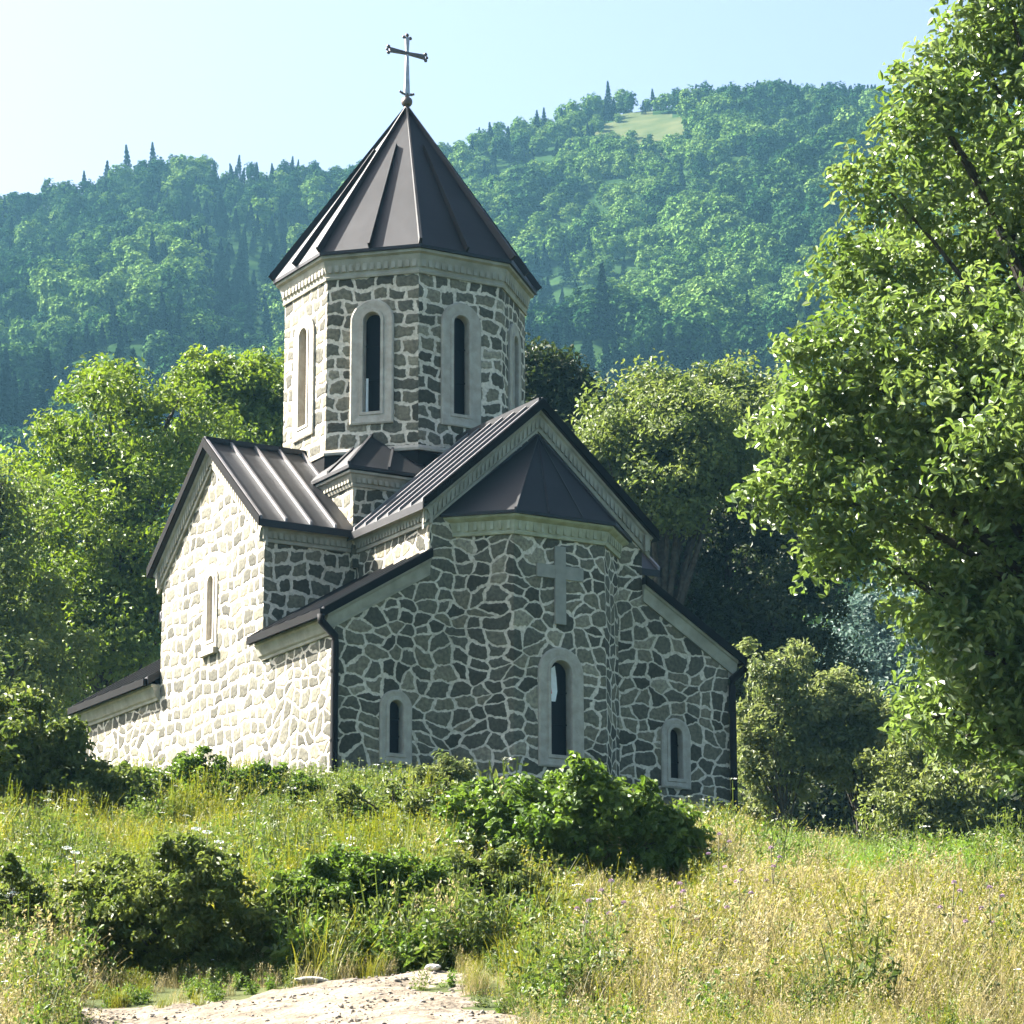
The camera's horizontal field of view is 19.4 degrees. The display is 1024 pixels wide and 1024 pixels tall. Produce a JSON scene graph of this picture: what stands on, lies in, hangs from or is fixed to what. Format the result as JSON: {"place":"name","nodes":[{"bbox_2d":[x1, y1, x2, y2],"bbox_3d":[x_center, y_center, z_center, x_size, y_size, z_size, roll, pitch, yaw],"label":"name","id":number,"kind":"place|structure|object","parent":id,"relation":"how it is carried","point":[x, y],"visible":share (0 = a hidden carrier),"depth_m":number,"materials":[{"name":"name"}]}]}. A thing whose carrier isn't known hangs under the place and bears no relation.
{"place":"outdoors","nodes":[
{"label":"outdoors","id":0,"kind":"place"},
{"bbox_2d":[79,969,544,1023],"bbox_3d":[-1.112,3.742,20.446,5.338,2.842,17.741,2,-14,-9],"label":"path","id":1,"kind":"structure","parent":0,"point":[409,1012],"depth_m":26.42,"materials":[{"name":"beige gravel"}]},
{"bbox_2d":[296,976,327,982],"bbox_3d":[-1.898,4.425,28.362,0.340,0.062,0.202,7,-15,-26],"label":"rock","id":2,"kind":"object","parent":1,"relation":"on","point":[320,979],"visible":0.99,"depth_m":28.29,"materials":[{"name":"grey stone"}]},
{"bbox_2d":[425,964,440,970],"bbox_3d":[-0.760,4.356,28.688,0.145,0.073,0.195,8,-16,-30],"label":"rock","id":3,"kind":"object","parent":1,"relation":"on","point":[434,967],"visible":0.95,"depth_m":28.63,"materials":[{"name":"grey stone"}]},
{"bbox_2d":[0,0,1021,198],"label":"sky","id":4,"kind":"structure","parent":0,"point":[264,82],"materials":[{"name":"blue"}]},
{"bbox_2d":[0,79,1023,759],"bbox_3d":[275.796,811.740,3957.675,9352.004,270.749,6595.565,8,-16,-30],"label":"hillside","id":5,"kind":"structure","parent":0,"point":[86,269],"depth_m":616.03,"materials":[{"name":"green plant"}]},
{"bbox_2d":[0,721,1023,1023],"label":"ground","id":6,"kind":"structure","parent":0,"point":[163,993],"depth_m":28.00,"materials":[{"name":"green plant"}]},
{"bbox_2d":[0,891,17,921],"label":"umbel flower","id":7,"kind":"object","parent":6,"relation":"on","point":[6,895],"visible":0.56,"depth_m":30.87,"materials":[{"name":"white plant"}]},
{"bbox_2d":[0,851,75,946],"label":"weed clump","id":8,"kind":"object","parent":6,"relation":"on","point":[10,866],"visible":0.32,"depth_m":30.83,"materials":[{"name":"green plant"}]},
{"bbox_2d":[0,457,108,744],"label":"maple tree","id":9,"kind":"object","parent":6,"relation":"on","point":[24,656],"visible":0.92,"depth_m":75.86,"materials":[{"name":"green plant"}]},
{"bbox_2d":[63,846,89,880],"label":"umbel flower","id":10,"kind":"object","parent":6,"relation":"on","point":[71,852],"visible":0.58,"depth_m":33.05,"materials":[{"name":"white plant"}]},
{"bbox_2d":[0,681,172,812],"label":"bush","id":11,"kind":"object","parent":6,"relation":"on","point":[35,750],"visible":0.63,"depth_m":46.10,"materials":[{"name":"green plant"}]},
{"bbox_2d":[0,352,249,760],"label":"maple tree","id":12,"kind":"object","parent":6,"relation":"on","point":[114,589],"visible":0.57,"depth_m":82.61,"materials":[{"name":"green plant"}]},
{"bbox_2d":[50,830,292,982],"bbox_3d":[-3.396,4.088,29.989,2.590,1.867,1.828,0,-14,-3],"label":"bush","id":13,"kind":"object","parent":6,"relation":"on","point":[127,895],"visible":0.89,"depth_m":29.76,"materials":[{"name":"green plant"}]},
{"bbox_2d":[193,827,223,845],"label":"umbel flower","id":14,"kind":"object","parent":6,"relation":"on","point":[198,828],"visible":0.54,"depth_m":33.61,"materials":[{"name":"white plant"}]},
{"bbox_2d":[163,343,283,496],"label":"maple tree","id":15,"kind":"object","parent":6,"relation":"on","point":[252,388],"visible":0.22,"depth_m":92.24,"materials":[{"name":"green plant"}]},
{"bbox_2d":[0,747,449,899],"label":"yellow weeds","id":16,"kind":"object","parent":6,"relation":"on","point":[368,841],"visible":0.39,"depth_m":39.90,"materials":[{"name":"plant"}]},
{"bbox_2d":[138,745,327,810],"bbox_3d":[-4.486,4.596,47.348,3.176,1.754,2.003,3,-14,-11],"label":"bush","id":17,"kind":"object","parent":6,"relation":"on","point":[182,761],"visible":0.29,"depth_m":47.10,"materials":[{"name":"green plant"}]},
{"bbox_2d":[258,841,452,946],"bbox_3d":[-1.631,4.171,30.918,2.032,1.568,1.498,1,-14,-5],"label":"weed clump","id":18,"kind":"object","parent":6,"relation":"on","point":[342,873],"visible":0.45,"depth_m":30.64,"materials":[{"name":"green plant"}]},
{"bbox_2d":[310,776,462,831],"bbox_3d":[-1.669,4.489,42.203,2.413,1.519,1.585,-9,-16,31],"label":"bush","id":19,"kind":"object","parent":6,"relation":"on","point":[348,793],"visible":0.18,"depth_m":42.14,"materials":[{"name":"green plant"}]},
{"bbox_2d":[67,33,748,815],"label":"church","id":20,"kind":"structure","parent":6,"relation":"on","point":[421,533],"depth_m":59.57,"materials":[{"name":"stone"}]},
{"bbox_2d":[198,565,217,658],"bbox_3d":[-6.082,1.998,60.804,0.250,1.860,0.720,8,-16,-30],"label":"window","id":21,"kind":"structure","parent":20,"relation":"in","point":[210,647],"depth_m":60.79,"materials":[{"name":"stone"}]},
{"bbox_2d":[292,315,314,443],"bbox_3d":[-4.289,-2.826,63.112,0.287,2.680,0.940,8,-16,-30],"label":"window","id":22,"kind":"structure","parent":20,"relation":"in","point":[304,336],"depth_m":63.07,"materials":[{"name":"stone"}]},
{"bbox_2d":[349,299,393,425],"bbox_3d":[-2.869,-3.086,62.074,0.940,2.680,0.287,-4,-14,14],"label":"window","id":23,"kind":"structure","parent":20,"relation":"in","point":[372,321],"depth_m":62.00,"materials":[{"name":"stone"}]},
{"bbox_2d":[379,690,411,764],"bbox_3d":[-2.221,4.036,56.200,0.680,1.400,0.257,8,-16,-30],"label":"window","id":24,"kind":"structure","parent":20,"relation":"in","point":[395,707],"depth_m":56.16,"materials":[{"name":"stone"}]},
{"bbox_2d":[441,303,480,428],"bbox_3d":[-1.108,-3.032,62.316,0.940,2.680,0.287,8,-16,-30],"label":"window","id":25,"kind":"structure","parent":20,"relation":"in","point":[460,324],"depth_m":62.26,"materials":[{"name":"stone"}]},
{"bbox_2d":[508,323,521,410],"bbox_3d":[-0.038,-2.696,63.696,0.287,2.680,0.940,-4,-14,14],"label":"window","id":26,"kind":"structure","parent":20,"relation":"in","point":[514,342],"depth_m":63.74,"materials":[{"name":"stone"}]},
{"bbox_2d":[538,647,583,768],"bbox_3d":[0.876,3.743,57.226,1.000,2.320,0.307,8,-16,-30],"label":"window","id":27,"kind":"structure","parent":20,"relation":"in","point":[560,672],"depth_m":57.22,"materials":[{"name":"stone"}]},
{"bbox_2d":[660,718,690,789],"bbox_3d":[3.190,4.780,59.300,0.680,1.400,0.257,8,-16,-30],"label":"window","id":28,"kind":"structure","parent":20,"relation":"in","point":[675,734],"depth_m":59.26,"materials":[{"name":"stone"}]},
{"bbox_2d":[376,748,477,802],"bbox_3d":[-1.247,4.627,47.378,1.880,1.760,1.024,-1,-14,2],"label":"bush","id":29,"kind":"object","parent":6,"relation":"on","point":[447,768],"visible":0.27,"depth_m":47.30,"materials":[{"name":"green plant"}]},
{"bbox_2d":[412,841,565,926],"bbox_3d":[-0.306,4.190,31.409,1.918,1.497,1.218,-1,-14,4],"label":"weed clump","id":30,"kind":"object","parent":6,"relation":"on","point":[502,858],"visible":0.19,"depth_m":31.30,"materials":[{"name":"green plant"}]},
{"bbox_2d":[0,754,1023,1023],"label":"meadow weeds","id":31,"kind":"object","parent":6,"relation":"on","point":[416,948],"visible":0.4,"depth_m":29.37,"materials":[{"name":"green plant"}]},
{"bbox_2d":[0,775,1023,1023],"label":"dry grass","id":32,"kind":"structure","parent":6,"relation":"on","point":[744,941],"depth_m":26.94,"materials":[{"name":"beige plant"}]},
{"bbox_2d":[525,332,623,435],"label":"dark tree","id":33,"kind":"object","parent":6,"relation":"on","point":[554,381],"visible":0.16,"depth_m":89.08,"materials":[{"name":"green plant"}]},
{"bbox_2d":[564,899,590,953],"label":"thistle","id":34,"kind":"object","parent":6,"relation":"on","point":[584,920],"visible":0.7,"depth_m":27.32,"materials":[{"name":"green plant"}]},
{"bbox_2d":[430,749,727,889],"bbox_3d":[0.817,4.040,36.536,3.634,2.158,1.889,-2,-14,6],"label":"bush","id":35,"kind":"object","parent":6,"relation":"on","point":[585,793],"visible":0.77,"depth_m":36.34,"materials":[{"name":"green plant"}]},
{"bbox_2d":[598,878,631,941],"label":"thistle","id":36,"kind":"object","parent":6,"relation":"on","point":[615,899],"visible":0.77,"depth_m":28.41,"materials":[{"name":"green plant"}]},
{"bbox_2d":[563,348,781,604],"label":"broadleaf tree","id":37,"kind":"object","parent":6,"relation":"on","point":[653,441],"visible":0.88,"depth_m":81.72,"materials":[{"name":"green plant"}]},
{"bbox_2d":[670,881,698,946],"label":"thistle","id":38,"kind":"object","parent":6,"relation":"on","point":[686,904],"visible":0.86,"depth_m":27.90,"materials":[{"name":"green plant"}]},
{"bbox_2d":[706,832,731,886],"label":"thistle","id":39,"kind":"object","parent":6,"relation":"on","point":[719,852],"visible":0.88,"depth_m":33.04,"materials":[{"name":"green plant"}]},
{"bbox_2d":[725,868,753,938],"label":"thistle","id":40,"kind":"object","parent":6,"relation":"on","point":[744,890],"visible":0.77,"depth_m":28.92,"materials":[{"name":"green plant"}]},
{"bbox_2d":[650,465,882,792],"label":"dark tree","id":41,"kind":"object","parent":6,"relation":"on","point":[728,612],"visible":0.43,"depth_m":83.41,"materials":[{"name":"green plant"}]},
{"bbox_2d":[764,845,785,903],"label":"thistle","id":42,"kind":"object","parent":6,"relation":"on","point":[778,856],"visible":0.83,"depth_m":31.50,"materials":[{"name":"green plant"}]},
{"bbox_2d":[689,349,883,705],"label":"broadleaf tree","id":43,"kind":"object","parent":6,"relation":"on","point":[758,395],"visible":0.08,"depth_m":92.53,"materials":[{"name":"green plant"}]},
{"bbox_2d":[729,636,848,827],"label":"shrub","id":44,"kind":"object","parent":6,"relation":"on","point":[772,735],"visible":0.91,"depth_m":73.76,"materials":[{"name":"green plant"}]},
{"bbox_2d":[781,663,921,839],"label":"shrub","id":45,"kind":"object","parent":6,"relation":"on","point":[854,704],"visible":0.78,"depth_m":73.97,"materials":[{"name":"green plant"}]},
{"bbox_2d":[725,0,1023,800],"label":"walnut tree","id":46,"kind":"object","parent":6,"relation":"on","point":[969,607],"visible":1,"depth_m":36.74,"materials":[{"name":"green plant"}]},
{"bbox_2d":[729,820,1023,899],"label":"fresh grass","id":47,"kind":"structure","parent":6,"relation":"on","point":[869,853],"depth_m":39.62,"materials":[{"name":"green plant"}]},
{"bbox_2d":[738,757,1023,845],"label":"bush","id":48,"kind":"object","parent":6,"relation":"on","point":[831,804],"visible":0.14,"depth_m":78.31,"materials":[{"name":"green plant"}]},
{"bbox_2d":[807,564,957,733],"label":"silvery tree","id":49,"kind":"object","parent":6,"relation":"on","point":[880,650],"visible":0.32,"depth_m":130.91,"materials":[{"name":"plant"}]},
{"bbox_2d":[851,711,977,843],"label":"sapling","id":50,"kind":"object","parent":6,"relation":"on","point":[910,780],"visible":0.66,"depth_m":70.83,"materials":[{"name":"green plant"}]},
{"bbox_2d":[938,880,968,965],"bbox_3d":[4.020,3.867,27.348,0.303,1.033,0.276,-9,-16,30],"label":"thistle","id":51,"kind":"object","parent":6,"relation":"on","point":[954,905],"visible":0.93,"depth_m":27.41,"materials":[{"name":"green plant"}]},
{"bbox_2d":[930,729,1023,842],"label":"sapling","id":52,"kind":"object","parent":6,"relation":"on","point":[977,796],"visible":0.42,"depth_m":69.99,"materials":[{"name":"green plant"}]},
{"bbox_2d":[978,885,1004,946],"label":"thistle","id":53,"kind":"object","parent":6,"relation":"on","point":[990,922],"visible":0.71,"depth_m":27.88,"materials":[{"name":"green plant"}]}
]}

